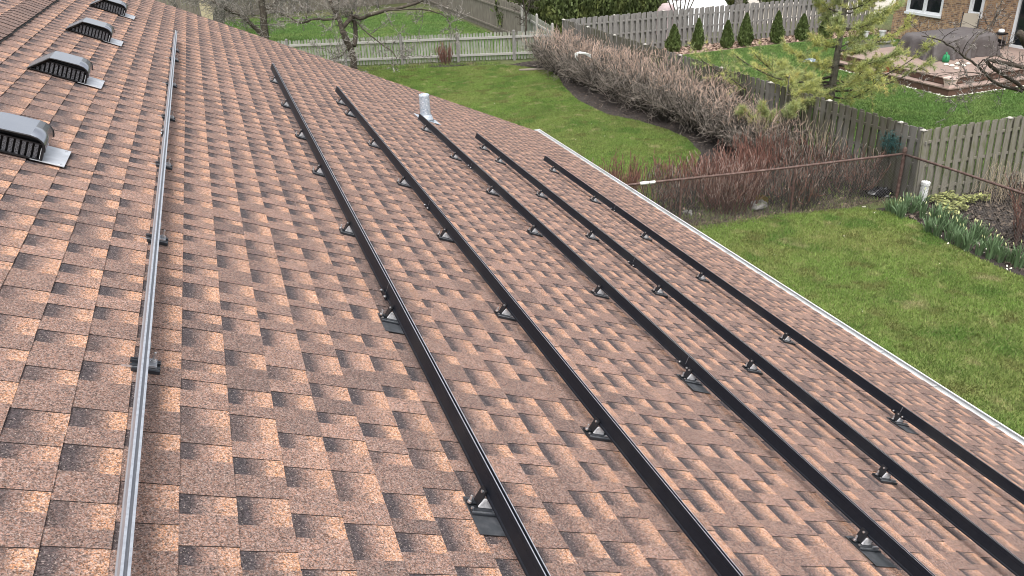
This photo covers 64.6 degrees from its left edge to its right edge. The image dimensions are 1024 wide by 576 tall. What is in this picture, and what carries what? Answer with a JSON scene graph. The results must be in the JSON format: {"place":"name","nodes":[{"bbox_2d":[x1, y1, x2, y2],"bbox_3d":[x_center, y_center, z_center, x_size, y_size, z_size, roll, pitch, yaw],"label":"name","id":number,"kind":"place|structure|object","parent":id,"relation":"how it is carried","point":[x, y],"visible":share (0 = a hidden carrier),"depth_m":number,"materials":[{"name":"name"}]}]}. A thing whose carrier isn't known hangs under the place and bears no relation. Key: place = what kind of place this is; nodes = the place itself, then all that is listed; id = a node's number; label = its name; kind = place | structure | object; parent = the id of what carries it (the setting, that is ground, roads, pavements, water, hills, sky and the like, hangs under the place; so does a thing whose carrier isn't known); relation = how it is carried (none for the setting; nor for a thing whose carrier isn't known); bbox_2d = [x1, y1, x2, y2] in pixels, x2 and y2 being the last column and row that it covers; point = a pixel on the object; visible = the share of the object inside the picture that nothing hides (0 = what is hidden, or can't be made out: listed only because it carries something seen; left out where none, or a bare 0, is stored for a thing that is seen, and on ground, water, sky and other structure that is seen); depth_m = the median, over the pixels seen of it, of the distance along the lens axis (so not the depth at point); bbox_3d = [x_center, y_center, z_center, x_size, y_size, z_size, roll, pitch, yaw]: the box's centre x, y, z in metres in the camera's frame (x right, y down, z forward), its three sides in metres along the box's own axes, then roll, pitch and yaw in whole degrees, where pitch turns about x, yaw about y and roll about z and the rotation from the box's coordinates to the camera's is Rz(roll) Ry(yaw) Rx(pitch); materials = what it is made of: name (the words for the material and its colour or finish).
{"place":"outdoors","nodes":[
{"label":"outdoors","id":0,"kind":"place"},
{"bbox_2d":[225,11,529,64],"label":"back lawn","id":1,"kind":"structure","parent":0,"point":[382,35],"depth_m":44.22,"materials":[{"name":"green plant"}]},
{"bbox_2d":[168,0,257,28],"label":"bare tree","id":2,"kind":"object","parent":1,"relation":"on","point":[216,19],"visible":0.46,"depth_m":43.94,"materials":[{"name":"brown plant"}]},
{"bbox_2d":[164,0,327,38],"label":"bare tree","id":3,"kind":"object","parent":1,"relation":"on","point":[221,5],"visible":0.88,"depth_m":40.06,"materials":[{"name":"brown plant"}]},
{"bbox_2d":[256,0,467,72],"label":"bare tree","id":4,"kind":"object","parent":1,"relation":"on","point":[351,17],"visible":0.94,"depth_m":31.46,"materials":[{"name":"brown plant"}]},
{"bbox_2d":[511,0,538,49],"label":"bare tree","id":5,"kind":"object","parent":1,"relation":"on","point":[526,13],"visible":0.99,"depth_m":37.04,"materials":[{"name":"brown plant"}]},
{"bbox_2d":[349,60,499,69],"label":"tall grass","id":6,"kind":"structure","parent":0,"point":[417,65],"depth_m":34.82,"materials":[{"name":"green plant"}]},
{"bbox_2d":[161,0,1023,208],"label":"ground","id":7,"kind":"structure","parent":0,"point":[887,25],"depth_m":41.55,"materials":[{"name":"brown soil"}]},
{"bbox_2d":[155,0,416,16],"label":"stockade fence","id":8,"kind":"object","parent":7,"relation":"on","point":[192,10],"visible":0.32,"depth_m":53.20,"materials":[{"name":"grey wood"}]},
{"bbox_2d":[277,30,554,65],"bbox_3d":[-5.176,-10.338,35.164,14.093,1.295,0.134,-2,26,0],"label":"picket fence","id":9,"kind":"object","parent":7,"relation":"on","point":[490,37],"visible":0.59,"depth_m":35.19,"materials":[{"name":"grey wood"}]},
{"bbox_2d":[422,0,523,40],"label":"stockade fence","id":10,"kind":"object","parent":7,"relation":"on","point":[480,13],"visible":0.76,"depth_m":43.26,"materials":[{"name":"grey wood"}]},
{"bbox_2d":[0,0,1023,575],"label":"house","id":11,"kind":"structure","parent":7,"relation":"on","point":[296,422],"depth_m":3.60,"materials":[{"name":"brown"}]},
{"bbox_2d":[0,112,70,166],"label":"roof vent","id":12,"kind":"object","parent":11,"relation":"on","point":[26,137],"visible":1,"depth_m":3.88,"materials":[{"name":"metal"}]},
{"bbox_2d":[26,51,104,88],"bbox_3d":[-3.069,-1.532,5.605,0.455,0.124,0.313,13,18,-26],"label":"roof vent","id":13,"kind":"object","parent":11,"relation":"on","point":[78,69],"visible":1,"depth_m":5.53,"materials":[{"name":"metal"}]},
{"bbox_2d":[65,17,122,45],"bbox_3d":[-3.744,-2.330,7.293,0.455,0.124,0.313,13,18,-26],"label":"roof vent","id":14,"kind":"object","parent":11,"relation":"on","point":[97,29],"visible":1,"depth_m":7.21,"materials":[{"name":"metal"}]},
{"bbox_2d":[89,0,134,19],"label":"roof vent","id":15,"kind":"object","parent":11,"relation":"on","point":[119,7],"visible":1,"depth_m":8.91,"materials":[{"name":"metal"}]},
{"bbox_2d":[114,30,178,575],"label":"mounting rail","id":16,"kind":"object","parent":11,"relation":"attached to","point":[143,365],"visible":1,"depth_m":2.43,"materials":[{"name":"grey metal"}]},
{"bbox_2d":[270,63,550,575],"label":"mounting rail","id":17,"kind":"object","parent":11,"relation":"attached to","point":[494,513],"visible":1,"depth_m":2.94,"materials":[{"name":"metal"}]},
{"bbox_2d":[414,93,440,124],"bbox_3d":[-1.087,-2.272,10.288,0.284,0.383,0.260,-11,27,-17],"label":"vent pipe","id":18,"kind":"object","parent":11,"relation":"on","point":[424,104],"visible":0.88,"depth_m":10.23,"materials":[{"name":"silver metal"}]},
{"bbox_2d":[335,86,743,575],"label":"mounting rail","id":19,"kind":"object","parent":11,"relation":"attached to","point":[702,540],"visible":1,"depth_m":3.50,"materials":[{"name":"metal"}]},
{"bbox_2d":[418,114,935,575],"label":"mounting rail","id":20,"kind":"object","parent":11,"relation":"attached to","point":[892,548],"visible":1,"depth_m":4.12,"materials":[{"name":"metal"}]},
{"bbox_2d":[475,133,1023,575],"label":"mounting rail","id":21,"kind":"object","parent":11,"relation":"attached to","point":[988,543],"visible":1,"depth_m":4.68,"materials":[{"name":"metal"}]},
{"bbox_2d":[543,156,1023,504],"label":"mounting rail","id":22,"kind":"object","parent":11,"relation":"attached to","point":[974,462],"visible":1,"depth_m":5.83,"materials":[{"name":"metal"}]},
{"bbox_2d":[490,0,545,26],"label":"dark evergreen","id":23,"kind":"object","parent":7,"relation":"on","point":[536,4],"visible":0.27,"depth_m":40.72,"materials":[{"name":"green plant"}]},
{"bbox_2d":[520,5,553,44],"bbox_3d":[1.141,-11.762,36.955,0.129,1.845,3.904,-11,27,-17],"label":"picket fence","id":24,"kind":"object","parent":7,"relation":"on","point":[535,20],"visible":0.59,"depth_m":37.26,"materials":[{"name":"white wood"}]},
{"bbox_2d":[539,0,595,38],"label":"dark evergreen","id":25,"kind":"object","parent":7,"relation":"on","point":[555,12],"visible":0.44,"depth_m":37.53,"materials":[{"name":"green plant"}]},
{"bbox_2d":[573,0,613,28],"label":"dark evergreen","id":26,"kind":"object","parent":7,"relation":"on","point":[601,5],"visible":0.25,"depth_m":38.33,"materials":[{"name":"green plant"}]},
{"bbox_2d":[593,0,648,36],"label":"dark evergreen","id":27,"kind":"object","parent":7,"relation":"on","point":[621,7],"visible":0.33,"depth_m":38.48,"materials":[{"name":"green plant"}]},
{"bbox_2d":[625,0,669,37],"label":"dark evergreen","id":28,"kind":"object","parent":7,"relation":"on","point":[654,5],"visible":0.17,"depth_m":38.78,"materials":[{"name":"green plant"}]},
{"bbox_2d":[510,61,893,226],"bbox_3d":[1.224,-5.275,25.755,9.200,0.001,20.000,-11,27,-17],"label":"mulch bed","id":29,"kind":"object","parent":7,"relation":"on","point":[705,148],"visible":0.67,"depth_m":24.76,"materials":[{"name":"brown soil"}]},
{"bbox_2d":[519,20,590,70],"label":"bare shrub","id":30,"kind":"object","parent":29,"relation":"on","point":[536,52],"visible":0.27,"depth_m":33.05,"materials":[{"name":"brown plant"}]},
{"bbox_2d":[533,30,600,79],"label":"bare shrub","id":31,"kind":"object","parent":29,"relation":"on","point":[551,63],"visible":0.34,"depth_m":31.52,"materials":[{"name":"brown plant"}]},
{"bbox_2d":[548,35,630,85],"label":"bare shrub","id":32,"kind":"object","parent":29,"relation":"on","point":[565,66],"visible":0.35,"depth_m":30.22,"materials":[{"name":"brown plant"}]},
{"bbox_2d":[562,33,640,93],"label":"bare shrub","id":33,"kind":"object","parent":29,"relation":"on","point":[591,63],"visible":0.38,"depth_m":28.86,"materials":[{"name":"brown plant"}]},
{"bbox_2d":[587,45,668,106],"bbox_3d":[3.927,-7.180,27.985,3.183,2.420,3.189,-11,27,-17],"label":"bare shrub","id":34,"kind":"object","parent":29,"relation":"on","point":[606,77],"visible":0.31,"depth_m":27.43,"materials":[{"name":"brown plant"}]},
{"bbox_2d":[600,41,694,113],"bbox_3d":[4.466,-6.729,26.583,2.927,2.386,2.773,14,30,30],"label":"bare shrub","id":35,"kind":"object","parent":29,"relation":"on","point":[641,74],"visible":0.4,"depth_m":26.37,"materials":[{"name":"brown plant"}]},
{"bbox_2d":[631,157,704,215],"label":"bare shrub","id":36,"kind":"object","parent":29,"relation":"on","point":[665,193],"visible":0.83,"depth_m":18.15,"materials":[{"name":"brown plant"}]},
{"bbox_2d":[626,60,722,122],"bbox_3d":[5.112,-5.988,25.389,3.252,2.264,3.006,-11,27,-17],"label":"bare shrub","id":37,"kind":"object","parent":29,"relation":"on","point":[662,95],"visible":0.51,"depth_m":24.97,"materials":[{"name":"plant"}]},
{"bbox_2d":[650,150,720,201],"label":"red shrub","id":38,"kind":"object","parent":29,"relation":"on","point":[670,167],"visible":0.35,"depth_m":18.96,"materials":[{"name":"brown plant"}]},
{"bbox_2d":[651,64,753,135],"bbox_3d":[5.712,-5.380,23.728,2.930,2.244,2.931,-11,27,-17],"label":"bare shrub","id":39,"kind":"object","parent":29,"relation":"on","point":[681,102],"visible":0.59,"depth_m":23.65,"materials":[{"name":"plant"}]},
{"bbox_2d":[683,84,774,149],"bbox_3d":[6.113,-4.678,22.610,2.532,1.966,2.606,-11,27,-17],"label":"bare shrub","id":40,"kind":"object","parent":29,"relation":"on","point":[714,114],"visible":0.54,"depth_m":22.37,"materials":[{"name":"plant"}]},
{"bbox_2d":[688,142,778,215],"bbox_3d":[4.930,-2.444,18.127,1.985,1.356,1.914,4,27,12],"label":"red shrub","id":41,"kind":"object","parent":29,"relation":"on","point":[722,187],"visible":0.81,"depth_m":18.00,"materials":[{"name":"brown plant"}]},
{"bbox_2d":[700,141,776,193],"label":"red shrub","id":42,"kind":"object","parent":29,"relation":"on","point":[740,156],"visible":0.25,"depth_m":19.20,"materials":[{"name":"brown plant"}]},
{"bbox_2d":[563,19,926,200],"bbox_3d":[5.645,-6.702,26.410,0.110,1.690,20.054,-11,27,-17],"label":"board fence","id":43,"kind":"object","parent":29,"relation":"on","point":[887,124],"visible":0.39,"depth_m":20.25,"materials":[{"name":"grey wood"}]},
{"bbox_2d":[714,103,812,156],"bbox_3d":[6.721,-4.018,21.369,2.653,1.947,2.564,-11,27,-17],"label":"bare shrub","id":44,"kind":"object","parent":29,"relation":"on","point":[751,131],"visible":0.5,"depth_m":21.06,"materials":[{"name":"plant"}]},
{"bbox_2d":[657,179,877,224],"bbox_3d":[5.372,-2.054,18.696,6.289,0.112,2.207,-8,27,-12],"label":"weedy strip","id":45,"kind":"object","parent":29,"relation":"on","point":[769,206],"visible":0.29,"depth_m":18.36,"materials":[{"name":"brown plant"}]},
{"bbox_2d":[732,129,803,181],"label":"red shrub","id":46,"kind":"object","parent":29,"relation":"on","point":[746,143],"visible":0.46,"depth_m":20.08,"materials":[{"name":"brown plant"}]},
{"bbox_2d":[744,94,799,149],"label":"dry stalks","id":47,"kind":"object","parent":29,"relation":"on","point":[763,122],"visible":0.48,"depth_m":20.83,"materials":[{"name":"plant"}]},
{"bbox_2d":[659,165,893,228],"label":"fallen leaves","id":48,"kind":"object","parent":29,"relation":"on","point":[700,210],"visible":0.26,"depth_m":18.34,"materials":[{"name":"brown plant"}]},
{"bbox_2d":[734,57,824,128],"bbox_3d":[6.963,-4.681,21.239,2.293,2.505,2.059,3,27,11],"label":"pine tree","id":49,"kind":"object","parent":29,"relation":"on","point":[793,106],"visible":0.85,"depth_m":21.10,"materials":[{"name":"green plant"}]},
{"bbox_2d":[681,195,887,228],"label":"dry grass","id":50,"kind":"structure","parent":29,"relation":"on","point":[787,211],"depth_m":17.99,"materials":[{"name":"brown plant"}]},
{"bbox_2d":[755,150,834,210],"bbox_3d":[6.397,-2.514,18.277,1.687,1.251,1.617,-6,26,-7],"label":"bare shrub","id":51,"kind":"object","parent":29,"relation":"on","point":[809,192],"visible":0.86,"depth_m":18.12,"materials":[{"name":"brown plant"}]},
{"bbox_2d":[767,126,841,188],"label":"bare shrub","id":52,"kind":"object","parent":29,"relation":"on","point":[803,154],"visible":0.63,"depth_m":19.34,"materials":[{"name":"brown plant"}]},
{"bbox_2d":[786,102,848,177],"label":"dry stalks","id":53,"kind":"object","parent":29,"relation":"on","point":[824,140],"visible":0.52,"depth_m":19.64,"materials":[{"name":"plant"}]},
{"bbox_2d":[812,140,890,198],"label":"bare shrub","id":54,"kind":"object","parent":29,"relation":"on","point":[856,175],"visible":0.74,"depth_m":18.66,"materials":[{"name":"brown plant"}]},
{"bbox_2d":[859,186,892,199],"bbox_3d":[8.463,-2.240,18.668,0.764,0.252,0.493,-12,28,-19],"label":"plastic bag","id":55,"kind":"object","parent":29,"relation":"on","point":[882,191],"visible":0.8,"depth_m":18.57,"materials":[{"name":"grey plastic"}]},
{"bbox_2d":[562,0,874,49],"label":"board fence","id":56,"kind":"object","parent":7,"relation":"on","point":[627,26],"visible":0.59,"depth_m":36.80,"materials":[{"name":"grey wood"}]},
{"bbox_2d":[630,28,890,58],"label":"wood chips","id":57,"kind":"object","parent":7,"relation":"on","point":[718,45],"visible":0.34,"depth_m":37.04,"materials":[{"name":"brown wood"}]},
{"bbox_2d":[664,24,680,51],"bbox_3d":[7.103,-11.019,35.687,0.776,1.238,0.764,11,29,26],"label":"arborvitae","id":58,"kind":"object","parent":57,"relation":"on","point":[672,43],"visible":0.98,"depth_m":35.49,"materials":[{"name":"green plant"}]},
{"bbox_2d":[690,18,704,49],"bbox_3d":[8.237,-11.202,35.752,0.663,1.423,0.661,-22,32,-35],"label":"arborvitae","id":59,"kind":"object","parent":57,"relation":"on","point":[698,38],"visible":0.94,"depth_m":35.63,"materials":[{"name":"green plant"}]},
{"bbox_2d":[719,20,734,48],"bbox_3d":[9.597,-11.313,36.074,0.695,1.252,0.705,-11,27,-17],"label":"arborvitae","id":60,"kind":"object","parent":57,"relation":"on","point":[727,40],"visible":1,"depth_m":35.95,"materials":[{"name":"green plant"}]},
{"bbox_2d":[737,12,754,46],"bbox_3d":[10.483,-11.600,36.325,0.846,1.498,0.751,-11,27,-17],"label":"arborvitae","id":61,"kind":"object","parent":57,"relation":"on","point":[745,37],"visible":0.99,"depth_m":36.16,"materials":[{"name":"green plant"}]},
{"bbox_2d":[769,10,784,43],"bbox_3d":[12.031,-11.857,36.750,0.783,1.459,0.699,-11,27,-17],"label":"arborvitae","id":62,"kind":"object","parent":57,"relation":"on","point":[777,32],"visible":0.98,"depth_m":36.64,"materials":[{"name":"green plant"}]},
{"bbox_2d":[794,13,809,40],"bbox_3d":[13.315,-11.952,37.114,0.751,1.231,0.763,-11,27,-17],"label":"arborvitae","id":63,"kind":"object","parent":57,"relation":"on","point":[801,30],"visible":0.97,"depth_m":37.01,"materials":[{"name":"green plant"}]},
{"bbox_2d":[818,10,832,38],"bbox_3d":[14.588,-12.223,37.444,0.797,1.335,0.758,-11,27,-17],"label":"arborvitae","id":64,"kind":"object","parent":57,"relation":"on","point":[825,34],"visible":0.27,"depth_m":37.46,"materials":[{"name":"green plant"}]},
{"bbox_2d":[831,46,1023,95],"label":"patio","id":65,"kind":"structure","parent":7,"relation":"on","point":[937,88],"depth_m":28.36,"materials":[{"name":"beige stone"}]},
{"bbox_2d":[897,27,1001,61],"bbox_3d":[16.494,-9.303,30.663,3.096,0.864,2.305,-8,27,-11],"label":"covered furniture","id":66,"kind":"object","parent":65,"relation":"on","point":[913,40],"visible":0.79,"depth_m":30.01,"materials":[{"name":"grey fabric"}]},
{"bbox_2d":[876,183,1023,276],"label":"flower bed","id":67,"kind":"object","parent":7,"relation":"on","point":[1002,264],"visible":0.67,"depth_m":17.18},
{"bbox_2d":[892,198,907,218],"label":"daffodil clump","id":68,"kind":"object","parent":67,"relation":"on","point":[901,213],"visible":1,"depth_m":17.39,"materials":[{"name":"green plant"}]},
{"bbox_2d":[922,212,938,232],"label":"daffodil clump","id":69,"kind":"object","parent":67,"relation":"on","point":[928,227],"visible":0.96,"depth_m":16.65,"materials":[{"name":"green plant"}]},
{"bbox_2d":[929,215,950,236],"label":"daffodil clump","id":70,"kind":"object","parent":67,"relation":"on","point":[937,230],"visible":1,"depth_m":16.43,"materials":[{"name":"green plant"}]},
{"bbox_2d":[935,201,953,224],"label":"daffodil clump","id":71,"kind":"object","parent":67,"relation":"on","point":[941,212],"visible":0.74,"depth_m":16.95,"materials":[{"name":"green plant"}]},
{"bbox_2d":[943,216,962,242],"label":"daffodil clump","id":72,"kind":"object","parent":67,"relation":"on","point":[947,237],"visible":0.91,"depth_m":16.19,"materials":[{"name":"green plant"}]},
{"bbox_2d":[948,223,969,247],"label":"daffodil clump","id":73,"kind":"object","parent":67,"relation":"on","point":[957,240],"visible":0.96,"depth_m":15.97,"materials":[{"name":"green plant"}]},
{"bbox_2d":[905,184,1023,270],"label":"bed debris","id":74,"kind":"object","parent":67,"relation":"on","point":[986,204],"visible":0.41,"depth_m":17.39,"materials":[{"name":"brown plant"}]},
{"bbox_2d":[959,227,982,251],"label":"daffodil clump","id":75,"kind":"object","parent":67,"relation":"on","point":[967,244],"visible":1,"depth_m":15.75,"materials":[{"name":"green plant"}]},
{"bbox_2d":[964,219,987,245],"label":"daffodil clump","id":76,"kind":"object","parent":67,"relation":"on","point":[977,236],"visible":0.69,"depth_m":15.99,"materials":[{"name":"green plant"}]},
{"bbox_2d":[974,235,990,255],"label":"daffodil clump","id":77,"kind":"object","parent":67,"relation":"on","point":[979,251],"visible":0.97,"depth_m":15.56,"materials":[{"name":"green plant"}]},
{"bbox_2d":[984,234,1005,259],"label":"daffodil clump","id":78,"kind":"object","parent":67,"relation":"on","point":[991,254],"visible":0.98,"depth_m":15.39,"materials":[{"name":"green plant"}]},
{"bbox_2d":[970,154,1023,207],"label":"dry stalks","id":79,"kind":"object","parent":67,"relation":"on","point":[992,180],"visible":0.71,"depth_m":18.01,"materials":[{"name":"plant"}]},
{"bbox_2d":[993,242,1012,262],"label":"daffodil clump","id":80,"kind":"object","parent":67,"relation":"on","point":[1001,256],"visible":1,"depth_m":15.23,"materials":[{"name":"green plant"}]},
{"bbox_2d":[1005,171,1023,205],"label":"bare shrub","id":81,"kind":"object","parent":67,"relation":"on","point":[1014,184],"visible":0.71,"depth_m":17.70,"materials":[{"name":"brown plant"}]},
{"bbox_2d":[1005,242,1023,263],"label":"daffodil clump","id":82,"kind":"object","parent":67,"relation":"on","point":[1008,259],"visible":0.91,"depth_m":15.19,"materials":[{"name":"green plant"}]},
{"bbox_2d":[1008,186,1023,241],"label":"red shrub","id":83,"kind":"object","parent":67,"relation":"on","point":[1015,214],"visible":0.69,"depth_m":16.09,"materials":[{"name":"brown plant"}]},
{"bbox_2d":[1010,240,1023,268],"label":"daffodil clump","id":84,"kind":"object","parent":67,"relation":"on","point":[1017,263],"visible":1,"depth_m":15.00,"materials":[{"name":"green plant"}]},
{"bbox_2d":[890,0,1023,48],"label":"brick house","id":85,"kind":"structure","parent":7,"relation":"on","point":[944,12],"depth_m":33.74,"materials":[{"name":"brick"}]},
{"bbox_2d":[904,0,943,18],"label":"window","id":86,"kind":"structure","parent":85,"relation":"in","point":[928,8],"depth_m":35.11,"materials":[{"name":"white glass"}]},
{"bbox_2d":[968,0,985,18],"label":"window","id":87,"kind":"structure","parent":85,"relation":"in","point":[976,6],"depth_m":32.82,"materials":[{"name":"white glass"}]},
{"bbox_2d":[1009,0,1023,48],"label":"sliding door","id":88,"kind":"structure","parent":85,"relation":"in","point":[1018,24],"depth_m":31.27,"materials":[{"name":"white glass"}]},
{"bbox_2d":[911,115,1023,203],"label":"board fence","id":89,"kind":"object","parent":7,"relation":"on","point":[971,136],"visible":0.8,"depth_m":18.24,"materials":[{"name":"grey wood"}]},
{"bbox_2d":[360,64,1023,436],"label":"lawn","id":90,"kind":"structure","parent":0,"point":[882,313],"depth_m":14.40,"materials":[{"name":"plant"}]},
{"bbox_2d":[429,62,473,67],"bbox_3d":[-2.597,-9.623,34.932,1.980,0.035,0.836,-11,27,-17],"label":"mulch circle","id":91,"kind":"object","parent":90,"relation":"on","point":[440,65],"visible":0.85,"depth_m":34.80,"materials":[{"name":"brown soil"}]},
{"bbox_2d":[435,41,452,64],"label":"red shrub","id":92,"kind":"object","parent":91,"relation":"on","point":[443,54],"visible":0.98,"depth_m":34.94,"materials":[{"name":"red plant"}]},
{"bbox_2d":[595,149,648,194],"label":"red shrub","id":93,"kind":"object","parent":90,"relation":"on","point":[635,178],"visible":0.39,"depth_m":18.97,"materials":[{"name":"brown plant"}]},
{"bbox_2d":[627,147,1023,245],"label":"chain link fence","id":94,"kind":"object","parent":90,"relation":"on","point":[903,154],"visible":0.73,"depth_m":17.44,"materials":[{"name":"metal"}]},
{"bbox_2d":[877,129,903,157],"bbox_3d":[8.624,-3.297,18.422,0.505,0.722,0.825,0,26,5],"label":"netting ball","id":95,"kind":"object","parent":94,"relation":"hanging from","point":[892,143],"visible":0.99,"depth_m":18.36,"materials":[{"name":"teal plastic"}]},
{"bbox_2d":[670,0,729,28],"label":"covered vehicle","id":96,"kind":"object","parent":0,"point":[699,4],"visible":0.24,"depth_m":40.20,"materials":[{"name":"white fabric"}]},
{"bbox_2d":[743,0,895,22],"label":"patio","id":97,"kind":"structure","parent":0,"point":[882,3],"depth_m":47.14,"materials":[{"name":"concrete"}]},
{"bbox_2d":[651,34,1023,193],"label":"neighbour lawn","id":98,"kind":"structure","parent":0,"point":[859,108],"depth_m":26.20,"materials":[{"name":"green plant"}]},
{"bbox_2d":[684,0,942,124],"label":"pine tree","id":99,"kind":"object","parent":98,"relation":"on","point":[838,25],"visible":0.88,"depth_m":23.13,"materials":[{"name":"green plant"}]},
{"bbox_2d":[895,0,1023,126],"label":"bare tree","id":100,"kind":"object","parent":98,"relation":"on","point":[1019,34],"visible":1,"depth_m":21.13,"materials":[{"name":"brown plant"}]},
{"bbox_2d":[960,12,979,27],"bbox_3d":[18.137,-10.291,32.216,0.636,1.196,0.922,13,30,29],"label":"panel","id":101,"kind":"object","parent":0,"point":[971,18],"visible":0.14,"depth_m":32.31,"materials":[{"name":"beige"}]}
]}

